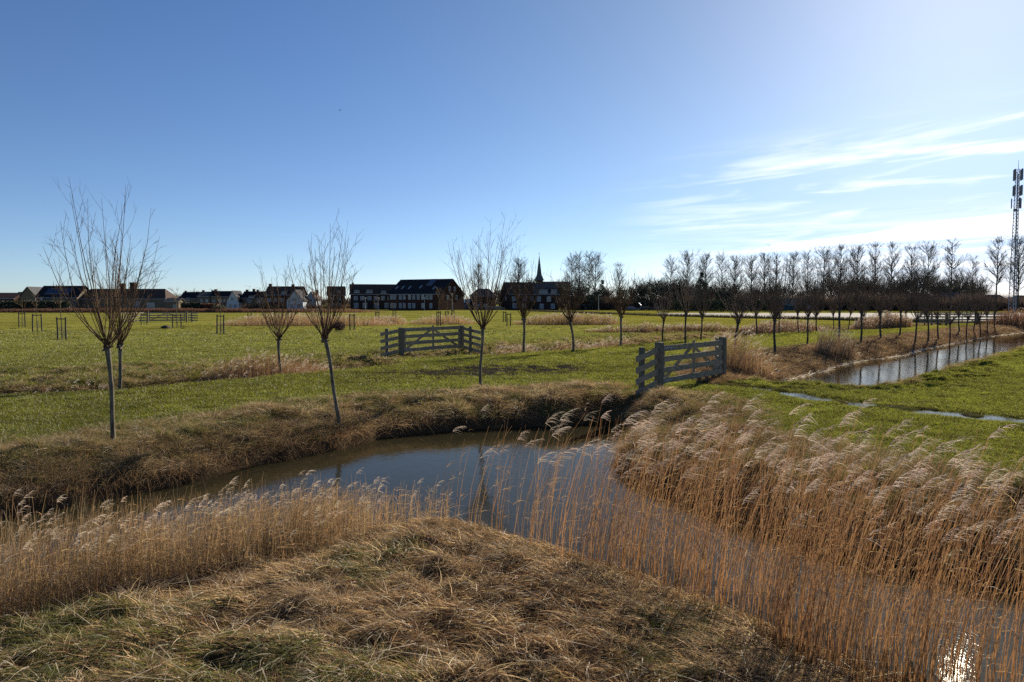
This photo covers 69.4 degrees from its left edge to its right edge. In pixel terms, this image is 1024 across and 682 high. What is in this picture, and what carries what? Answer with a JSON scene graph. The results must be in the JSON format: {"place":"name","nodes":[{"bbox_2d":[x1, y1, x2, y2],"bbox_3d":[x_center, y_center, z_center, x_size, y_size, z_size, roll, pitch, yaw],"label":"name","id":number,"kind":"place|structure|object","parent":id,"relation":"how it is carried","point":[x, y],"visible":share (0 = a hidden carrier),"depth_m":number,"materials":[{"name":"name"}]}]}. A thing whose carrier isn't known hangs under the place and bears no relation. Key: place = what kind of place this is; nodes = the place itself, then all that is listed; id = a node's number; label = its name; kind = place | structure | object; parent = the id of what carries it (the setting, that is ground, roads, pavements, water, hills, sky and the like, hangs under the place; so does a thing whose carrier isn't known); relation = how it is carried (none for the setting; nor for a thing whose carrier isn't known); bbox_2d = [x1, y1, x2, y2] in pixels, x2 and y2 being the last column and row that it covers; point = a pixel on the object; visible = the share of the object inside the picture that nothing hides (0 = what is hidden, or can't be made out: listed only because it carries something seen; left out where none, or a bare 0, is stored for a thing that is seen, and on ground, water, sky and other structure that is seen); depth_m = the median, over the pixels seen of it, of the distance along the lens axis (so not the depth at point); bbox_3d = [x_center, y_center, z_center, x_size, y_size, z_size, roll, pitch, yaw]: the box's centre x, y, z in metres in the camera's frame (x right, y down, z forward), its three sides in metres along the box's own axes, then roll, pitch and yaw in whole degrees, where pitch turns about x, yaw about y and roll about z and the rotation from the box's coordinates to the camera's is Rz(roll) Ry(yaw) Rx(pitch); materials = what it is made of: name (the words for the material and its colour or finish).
{"place":"outdoors","nodes":[
{"label":"outdoors","id":0,"kind":"place"},
{"bbox_2d":[0,305,1023,681],"bbox_3d":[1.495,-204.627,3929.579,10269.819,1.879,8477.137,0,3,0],"label":"ground","id":1,"kind":"structure","parent":0,"point":[204,321],"depth_m":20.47,"materials":[{"name":"green plant"}]},
{"bbox_2d":[19,287,41,300],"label":"village house","id":2,"kind":"structure","parent":1,"relation":"on","point":[27,293],"depth_m":234.60,"materials":[{"name":"brick"}]},
{"bbox_2d":[0,300,71,309],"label":"hedge","id":3,"kind":"object","parent":1,"relation":"on","point":[8,304],"visible":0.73,"depth_m":212.04,"materials":[{"name":"brown plant"}]},
{"bbox_2d":[34,286,87,308],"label":"bungalow","id":4,"kind":"object","parent":1,"relation":"on","point":[48,292],"visible":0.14,"depth_m":223.81,"materials":[{"name":"brick"}]},
{"bbox_2d":[37,179,169,440],"bbox_3d":[-8.318,-0.594,15.327,2.277,5.782,2.968,-1,3,-20],"label":"pollard willow","id":5,"kind":"object","parent":1,"relation":"on","point":[107,346],"visible":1,"depth_m":15.37,"materials":[{"name":"brown plant"}]},
{"bbox_2d":[85,239,145,388],"bbox_3d":[-13.431,-0.642,25.533,2.577,5.830,1.807,1,3,21],"label":"pollard willow","id":6,"kind":"object","parent":1,"relation":"on","point":[120,341],"visible":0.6,"depth_m":25.61,"materials":[{"name":"brown plant"}]},
{"bbox_2d":[80,282,177,308],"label":"bungalow","id":7,"kind":"object","parent":1,"relation":"on","point":[160,296],"visible":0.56,"depth_m":224.79,"materials":[{"name":"brick"}]},
{"bbox_2d":[147,311,187,321],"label":"field gate","id":8,"kind":"structure","parent":1,"relation":"on","point":[149,315],"depth_m":106.60,"materials":[{"name":"grey wood"}]},
{"bbox_2d":[163,298,185,308],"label":"shed","id":9,"kind":"structure","parent":1,"relation":"on","point":[170,303],"depth_m":223.76,"materials":[{"name":"brick"}]},
{"bbox_2d":[0,307,365,312],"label":"reed strip","id":10,"kind":"object","parent":1,"relation":"on","point":[199,310],"visible":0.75,"depth_m":198.45,"materials":[{"name":"plant"}]},
{"bbox_2d":[209,289,230,307],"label":"village house","id":11,"kind":"structure","parent":1,"relation":"on","point":[223,295],"depth_m":299.62,"materials":[{"name":"brick"}]},
{"bbox_2d":[0,468,464,620],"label":"reed bed","id":12,"kind":"object","parent":1,"relation":"on","point":[80,569],"visible":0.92,"depth_m":9.21,"materials":[{"name":"beige plant"}]},
{"bbox_2d":[226,290,242,308],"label":"village house","id":13,"kind":"structure","parent":1,"relation":"on","point":[234,299],"depth_m":295.63,"materials":[{"name":"paint"}]},
{"bbox_2d":[241,289,264,308],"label":"village house","id":14,"kind":"structure","parent":1,"relation":"on","point":[250,297],"depth_m":299.62,"materials":[{"name":"brick"}]},
{"bbox_2d":[198,347,344,381],"bbox_3d":[-9.712,1.114,31.041,2.213,1.781,7.462,3,4,45],"label":"reed clump","id":15,"kind":"object","parent":1,"relation":"on","point":[271,370],"visible":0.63,"depth_m":30.53,"materials":[{"name":"beige plant"}]},
{"bbox_2d":[255,266,310,372],"bbox_3d":[-9.665,-0.808,31.060,2.254,5.603,2.160,-1,3,-23],"label":"pollard willow","id":16,"kind":"object","parent":1,"relation":"on","point":[278,334],"visible":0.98,"depth_m":30.76,"materials":[{"name":"brown plant"}]},
{"bbox_2d":[264,284,307,308],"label":"village house","id":17,"kind":"structure","parent":1,"relation":"on","point":[282,289],"depth_m":289.76,"materials":[{"name":"brick"}]},
{"bbox_2d":[238,302,350,308],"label":"undergrowth","id":18,"kind":"object","parent":1,"relation":"on","point":[248,306],"visible":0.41,"depth_m":285.71,"materials":[{"name":"plant"}]},
{"bbox_2d":[286,289,309,308],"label":"village house","id":19,"kind":"structure","parent":1,"relation":"on","point":[297,300],"depth_m":282.65,"materials":[{"name":"tile"}]},
{"bbox_2d":[215,312,404,325],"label":"reed strip","id":20,"kind":"object","parent":1,"relation":"on","point":[303,322],"visible":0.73,"depth_m":91.30,"materials":[{"name":"beige plant"}]},
{"bbox_2d":[281,208,363,426],"bbox_3d":[-4.822,-0.487,18.991,2.058,5.700,2.400,-1,3,-21],"label":"pollard willow","id":21,"kind":"object","parent":1,"relation":"on","point":[326,330],"visible":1,"depth_m":18.92,"materials":[{"name":"brown plant"}]},
{"bbox_2d":[327,286,345,308],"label":"row house","id":22,"kind":"structure","parent":1,"relation":"on","point":[335,293],"depth_m":286.04,"materials":[{"name":"brown brick"}]},
{"bbox_2d":[349,283,395,309],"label":"row house","id":23,"kind":"structure","parent":1,"relation":"on","point":[360,293],"depth_m":276.66,"materials":[{"name":"brick"}]},
{"bbox_2d":[380,329,397,356],"bbox_3d":[-6.460,0.692,38.532,0.243,2.660,1.234,2,4,38],"label":"wing fence","id":24,"kind":"object","parent":1,"relation":"on","point":[387,339],"visible":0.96,"depth_m":38.39,"materials":[{"name":"grey wood"}]},
{"bbox_2d":[387,279,464,309],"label":"row house","id":25,"kind":"structure","parent":1,"relation":"on","point":[409,294],"depth_m":257.61,"materials":[{"name":"brown brick"}]},
{"bbox_2d":[398,325,463,354],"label":"field gate","id":26,"kind":"structure","parent":1,"relation":"on","point":[402,342],"depth_m":40.73,"materials":[{"name":"grey wood"}]},
{"bbox_2d":[410,313,476,323],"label":"reed strip","id":27,"kind":"object","parent":1,"relation":"on","point":[443,321],"visible":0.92,"depth_m":96.48,"materials":[{"name":"beige plant"}]},
{"bbox_2d":[463,326,480,353],"bbox_3d":[-2.362,0.500,42.147,0.243,2.660,1.812,-2,4,-36],"label":"wing fence","id":28,"kind":"object","parent":1,"relation":"on","point":[470,336],"visible":0.96,"depth_m":42.03,"materials":[{"name":"grey wood"}]},
{"bbox_2d":[0,508,954,681],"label":"headland grass","id":29,"kind":"structure","parent":1,"relation":"on","point":[583,588],"depth_m":7.24,"materials":[{"name":"plant"}]},
{"bbox_2d":[470,289,495,309],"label":"barn house","id":30,"kind":"structure","parent":1,"relation":"on","point":[482,297],"depth_m":274.65,"materials":[{"name":"brick"}]},
{"bbox_2d":[446,209,525,385],"bbox_3d":[-1.056,-1.393,24.901,3.003,6.200,3.068,-2,4,-37],"label":"pollard willow","id":31,"kind":"object","parent":1,"relation":"on","point":[483,324],"visible":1,"depth_m":24.75,"materials":[{"name":"brown plant"}]},
{"bbox_2d":[500,282,535,309],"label":"row house","id":32,"kind":"structure","parent":1,"relation":"on","point":[507,303],"depth_m":270.20,"materials":[{"name":"brick"}]},
{"bbox_2d":[503,252,548,351],"bbox_3d":[0.616,-2.121,42.289,2.562,5.900,2.485,-1,3,-13],"label":"pollard willow","id":33,"kind":"object","parent":1,"relation":"on","point":[523,312],"visible":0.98,"depth_m":42.26,"materials":[{"name":"brown plant"}]},
{"bbox_2d":[533,283,559,309],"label":"row house","id":34,"kind":"structure","parent":1,"relation":"on","point":[545,299],"depth_m":265.66,"materials":[{"name":"brick"}]},
{"bbox_2d":[555,251,581,292],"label":"poplar","id":35,"kind":"object","parent":1,"relation":"on","point":[571,263],"visible":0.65,"depth_m":285.85,"materials":[{"name":"brown plant"}]},
{"bbox_2d":[548,263,589,350],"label":"pollard willow","id":36,"kind":"object","parent":1,"relation":"on","point":[569,319],"visible":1,"depth_m":43.44,"materials":[{"name":"brown plant"}]},
{"bbox_2d":[512,312,628,324],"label":"reed strip","id":37,"kind":"object","parent":1,"relation":"on","point":[576,320],"visible":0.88,"depth_m":94.16,"materials":[{"name":"beige plant"}]},
{"bbox_2d":[566,250,588,292],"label":"poplar","id":38,"kind":"object","parent":1,"relation":"on","point":[578,269],"visible":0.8,"depth_m":278.90,"materials":[{"name":"brown plant"}]},
{"bbox_2d":[547,335,632,350],"bbox_3d":[4.979,0.413,48.147,9.184,1.463,2.130,-3,4,-41],"label":"reed clump","id":39,"kind":"object","parent":1,"relation":"on","point":[606,344],"visible":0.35,"depth_m":48.50,"materials":[{"name":"beige plant"}]},
{"bbox_2d":[586,285,601,309],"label":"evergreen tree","id":40,"kind":"object","parent":1,"relation":"on","point":[594,293],"visible":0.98,"depth_m":258.83,"materials":[{"name":"green plant"}]},
{"bbox_2d":[584,251,606,289],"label":"poplar","id":41,"kind":"object","parent":1,"relation":"on","point":[595,274],"visible":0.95,"depth_m":278.36,"materials":[{"name":"brown plant"}]},
{"bbox_2d":[601,265,638,345],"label":"pollard willow","id":42,"kind":"object","parent":1,"relation":"on","point":[619,303],"visible":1,"depth_m":48.34,"materials":[{"name":"brown plant"}]},
{"bbox_2d":[629,276,655,306],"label":"bare tree","id":43,"kind":"object","parent":1,"relation":"on","point":[642,295],"visible":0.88,"depth_m":255.79,"materials":[{"name":"brown plant"}]},
{"bbox_2d":[635,347,657,394],"bbox_3d":[4.215,1.520,23.665,0.243,2.660,1.464,2,4,38],"label":"wing fence","id":44,"kind":"object","parent":1,"relation":"on","point":[642,367],"visible":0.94,"depth_m":23.46,"materials":[{"name":"grey wood"}]},
{"bbox_2d":[648,277,675,341],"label":"pollard willow","id":45,"kind":"object","parent":1,"relation":"on","point":[663,315],"visible":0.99,"depth_m":53.72,"materials":[{"name":"brown plant"}]},
{"bbox_2d":[584,321,757,333],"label":"reed strip","id":46,"kind":"object","parent":1,"relation":"on","point":[695,327],"visible":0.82,"depth_m":69.72,"materials":[{"name":"beige plant"}]},
{"bbox_2d":[559,289,784,309],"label":"undergrowth","id":47,"kind":"object","parent":1,"relation":"on","point":[604,303],"visible":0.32,"depth_m":260.33,"materials":[{"name":"plant"}]},
{"bbox_2d":[669,255,705,343],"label":"pollard willow","id":48,"kind":"object","parent":1,"relation":"on","point":[686,312],"visible":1,"depth_m":49.88,"materials":[{"name":"brown plant"}]},
{"bbox_2d":[673,249,701,286],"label":"poplar","id":49,"kind":"object","parent":1,"relation":"on","point":[687,268],"visible":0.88,"depth_m":285.16,"materials":[{"name":"brown plant"}]},
{"bbox_2d":[654,337,726,389],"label":"field gate","id":50,"kind":"structure","parent":1,"relation":"on","point":[662,378],"depth_m":25.78,"materials":[{"name":"grey wood"}]},
{"bbox_2d":[690,275,714,339],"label":"pollard willow","id":51,"kind":"object","parent":1,"relation":"on","point":[704,305],"visible":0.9,"depth_m":56.47,"materials":[{"name":"brown plant"}]},
{"bbox_2d":[687,252,718,293],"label":"poplar","id":52,"kind":"object","parent":1,"relation":"on","point":[706,275],"visible":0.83,"depth_m":259.26,"materials":[{"name":"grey plant"}]},
{"bbox_2d":[706,249,730,308],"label":"poplar","id":53,"kind":"object","parent":1,"relation":"on","point":[721,277],"visible":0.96,"depth_m":256.59,"materials":[{"name":"brown plant"}]},
{"bbox_2d":[668,299,783,310],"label":"hedge","id":54,"kind":"object","parent":1,"relation":"on","point":[717,305],"visible":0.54,"depth_m":225.44,"materials":[{"name":"brown plant"}]},
{"bbox_2d":[442,392,1023,681],"bbox_3d":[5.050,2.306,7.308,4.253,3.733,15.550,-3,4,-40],"label":"reed bed","id":55,"kind":"object","parent":1,"relation":"on","point":[791,581],"visible":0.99,"depth_m":7.68,"materials":[{"name":"beige plant"}]},
{"bbox_2d":[723,254,746,291],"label":"poplar","id":56,"kind":"object","parent":1,"relation":"on","point":[736,267],"visible":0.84,"depth_m":257.42,"materials":[{"name":"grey plant"}]},
{"bbox_2d":[713,259,763,346],"bbox_3d":[12.560,-1.884,40.896,3.018,5.459,2.280,1,2,15],"label":"pollard willow","id":57,"kind":"object","parent":1,"relation":"on","point":[735,312],"visible":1,"depth_m":40.74,"materials":[{"name":"brown plant"}]},
{"bbox_2d":[698,330,791,380],"bbox_3d":[10.464,0.622,33.753,3.886,2.379,2.653,0,3,0],"label":"reed clump","id":58,"kind":"object","parent":1,"relation":"on","point":[741,362],"visible":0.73,"depth_m":33.35,"materials":[{"name":"brown plant"}]},
{"bbox_2d":[732,279,767,333],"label":"pollard willow","id":59,"kind":"object","parent":1,"relation":"on","point":[755,310],"visible":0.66,"depth_m":66.51,"materials":[{"name":"brown plant"}]},
{"bbox_2d":[736,253,766,301],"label":"poplar","id":60,"kind":"object","parent":1,"relation":"on","point":[751,261],"visible":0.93,"depth_m":242.10,"materials":[{"name":"brown plant"}]},
{"bbox_2d":[753,250,783,308],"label":"poplar","id":61,"kind":"object","parent":1,"relation":"on","point":[765,265],"visible":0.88,"depth_m":248.27,"materials":[{"name":"brown plant"}]},
{"bbox_2d":[757,244,795,353],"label":"pollard willow","id":62,"kind":"object","parent":1,"relation":"on","point":[775,312],"visible":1,"depth_m":40.76,"materials":[{"name":"brown plant"}]},
{"bbox_2d":[740,317,824,334],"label":"reed strip","id":63,"kind":"object","parent":1,"relation":"on","point":[784,327],"visible":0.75,"depth_m":72.75,"materials":[{"name":"beige plant"}]},
{"bbox_2d":[779,249,802,294],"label":"poplar","id":64,"kind":"object","parent":1,"relation":"on","point":[791,268],"visible":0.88,"depth_m":249.94,"materials":[{"name":"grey plant"}]},
{"bbox_2d":[788,281,810,332],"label":"pollard willow","id":65,"kind":"object","parent":1,"relation":"on","point":[798,305],"visible":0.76,"depth_m":69.13,"materials":[{"name":"brown plant"}]},
{"bbox_2d":[791,247,819,294],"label":"poplar","id":66,"kind":"object","parent":1,"relation":"on","point":[810,285],"visible":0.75,"depth_m":240.87,"materials":[{"name":"brown plant"}]},
{"bbox_2d":[792,259,829,344],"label":"pollard willow","id":67,"kind":"object","parent":1,"relation":"on","point":[806,303],"visible":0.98,"depth_m":48.41,"materials":[{"name":"brown plant"}]},
{"bbox_2d":[803,287,834,330],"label":"pollard willow","id":68,"kind":"object","parent":1,"relation":"on","point":[816,311],"visible":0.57,"depth_m":74.45,"materials":[{"name":"brown plant"}]},
{"bbox_2d":[809,245,838,310],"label":"poplar","id":69,"kind":"object","parent":1,"relation":"on","point":[827,269],"visible":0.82,"depth_m":239.18,"materials":[{"name":"brown plant"}]},
{"bbox_2d":[813,324,860,360],"bbox_3d":[19.701,0.108,44.980,4.449,2.367,2.179,-2,4,-33],"label":"reed clump","id":70,"kind":"object","parent":1,"relation":"on","point":[841,348],"visible":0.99,"depth_m":44.51,"materials":[{"name":"brown plant"}]},
{"bbox_2d":[824,242,850,289],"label":"poplar","id":71,"kind":"object","parent":1,"relation":"on","point":[836,256],"visible":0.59,"depth_m":248.84,"materials":[{"name":"brown plant"}]},
{"bbox_2d":[811,237,869,339],"bbox_3d":[22.046,-3.314,50.099,3.247,7.475,3.822,-3,4,-40],"label":"pollard willow","id":72,"kind":"object","parent":1,"relation":"on","point":[840,304],"visible":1,"depth_m":49.79,"materials":[{"name":"brown plant"}]},
{"bbox_2d":[835,244,872,310],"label":"poplar","id":73,"kind":"object","parent":1,"relation":"on","point":[853,254],"visible":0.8,"depth_m":245.65,"materials":[{"name":"brown plant"}]},
{"bbox_2d":[839,255,882,341],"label":"pollard willow","id":74,"kind":"object","parent":1,"relation":"on","point":[861,309],"visible":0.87,"depth_m":51.43,"materials":[{"name":"brown plant"}]},
{"bbox_2d":[708,382,1023,422],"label":"puddle water","id":75,"kind":"structure","parent":1,"relation":"on","point":[944,413],"depth_m":19.82,"materials":[{"name":"grey liquid"}]},
{"bbox_2d":[861,240,885,310],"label":"poplar","id":76,"kind":"object","parent":1,"relation":"on","point":[875,263],"visible":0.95,"depth_m":244.49,"materials":[{"name":"brown plant"}]},
{"bbox_2d":[849,311,912,329],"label":"reed strip","id":77,"kind":"object","parent":1,"relation":"on","point":[891,321],"visible":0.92,"depth_m":82.37,"materials":[{"name":"beige plant"}]},
{"bbox_2d":[863,267,903,338],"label":"pollard willow","id":78,"kind":"object","parent":1,"relation":"on","point":[879,310],"visible":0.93,"depth_m":56.39,"materials":[{"name":"brown plant"}]},
{"bbox_2d":[880,240,908,310],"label":"poplar","id":79,"kind":"object","parent":1,"relation":"on","point":[890,268],"visible":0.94,"depth_m":234.04,"materials":[{"name":"brown plant"}]},
{"bbox_2d":[779,288,1023,310],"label":"undergrowth","id":80,"kind":"object","parent":1,"relation":"on","point":[1021,304],"visible":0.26,"depth_m":240.93,"materials":[{"name":"plant"}]},
{"bbox_2d":[888,265,920,334],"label":"pollard willow","id":81,"kind":"object","parent":1,"relation":"on","point":[900,307],"visible":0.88,"depth_m":61.46,"materials":[{"name":"brown plant"}]},
{"bbox_2d":[898,243,922,310],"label":"poplar","id":82,"kind":"object","parent":1,"relation":"on","point":[912,262],"visible":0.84,"depth_m":239.20,"materials":[{"name":"brown plant"}]},
{"bbox_2d":[890,266,942,292],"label":"bare tree","id":83,"kind":"object","parent":1,"relation":"on","point":[917,281],"visible":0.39,"depth_m":255.41,"materials":[{"name":"brown plant"}]},
{"bbox_2d":[904,272,933,343],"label":"pollard willow","id":84,"kind":"object","parent":1,"relation":"on","point":[917,315],"visible":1,"depth_m":57.53,"materials":[{"name":"brown plant"}]},
{"bbox_2d":[909,241,943,292],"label":"poplar","id":85,"kind":"object","parent":1,"relation":"on","point":[927,272],"visible":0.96,"depth_m":225.58,"materials":[{"name":"brown plant"}]},
{"bbox_2d":[915,271,944,340],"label":"pollard willow","id":86,"kind":"object","parent":1,"relation":"on","point":[928,313],"visible":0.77,"depth_m":60.44,"materials":[{"name":"brown plant"}]},
{"bbox_2d":[921,278,951,340],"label":"pollard willow","id":87,"kind":"object","parent":1,"relation":"on","point":[937,314],"visible":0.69,"depth_m":63.42,"materials":[{"name":"brown plant"}]},
{"bbox_2d":[935,291,964,341],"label":"pollard willow","id":88,"kind":"object","parent":1,"relation":"on","point":[949,318],"visible":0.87,"depth_m":64.08,"materials":[{"name":"brown plant"}]},
{"bbox_2d":[941,237,970,310],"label":"poplar","id":89,"kind":"object","parent":1,"relation":"on","point":[950,274],"visible":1,"depth_m":224.77,"materials":[{"name":"brown plant"}]},
{"bbox_2d":[943,270,985,293],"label":"bare tree","id":90,"kind":"object","parent":1,"relation":"on","point":[961,285],"visible":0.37,"depth_m":264.09,"materials":[{"name":"brown plant"}]},
{"bbox_2d":[960,286,980,336],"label":"pollard willow","id":91,"kind":"object","parent":1,"relation":"on","point":[968,316],"visible":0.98,"depth_m":70.73,"materials":[{"name":"brown plant"}]},
{"bbox_2d":[959,255,981,305],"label":"poplar","id":92,"kind":"object","parent":1,"relation":"on","point":[974,273],"visible":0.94,"depth_m":226.87,"materials":[{"name":"brown plant"}]},
{"bbox_2d":[981,234,1009,309],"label":"poplar","id":93,"kind":"object","parent":1,"relation":"on","point":[1002,266],"visible":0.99,"depth_m":219.57,"materials":[{"name":"brown plant"}]},
{"bbox_2d":[975,307,1023,328],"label":"reed strip","id":94,"kind":"object","parent":1,"relation":"on","point":[1014,320],"visible":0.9,"depth_m":92.55,"materials":[{"name":"beige plant"}]},
{"bbox_2d":[1004,235,1023,310],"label":"poplar","id":95,"kind":"object","parent":1,"relation":"on","point":[1020,272],"visible":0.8,"depth_m":228.64,"materials":[{"name":"brown plant"}]},
{"bbox_2d":[0,333,1023,681],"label":"water","id":96,"kind":"structure","parent":0,"point":[396,461],"depth_m":13.88,"materials":[{"name":"grey liquid"}]},
{"bbox_2d":[0,323,1023,622],"bbox_3d":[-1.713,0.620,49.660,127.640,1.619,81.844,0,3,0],"label":"tussock grass","id":97,"kind":"structure","parent":0,"point":[695,402],"depth_m":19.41,"materials":[{"name":"plant"}]},
{"bbox_2d":[0,0,1023,299],"label":"sky","id":98,"kind":"structure","parent":0,"point":[637,133],"materials":[{"name":"blue"}]},
{"bbox_2d":[529,309,954,321],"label":"ditch edge","id":99,"kind":"object","parent":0,"point":[758,316],"visible":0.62,"depth_m":133.81,"materials":[{"name":"plant"}]},
{"bbox_2d":[659,313,1019,320],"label":"bare field","id":100,"kind":"structure","parent":0,"point":[853,315],"depth_m":166.33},
{"bbox_2d":[1008,161,1023,315],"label":"radio mast","id":101,"kind":"object","parent":100,"relation":"on","point":[1018,178],"visible":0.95,"depth_m":148.82,"materials":[{"name":"metal"}]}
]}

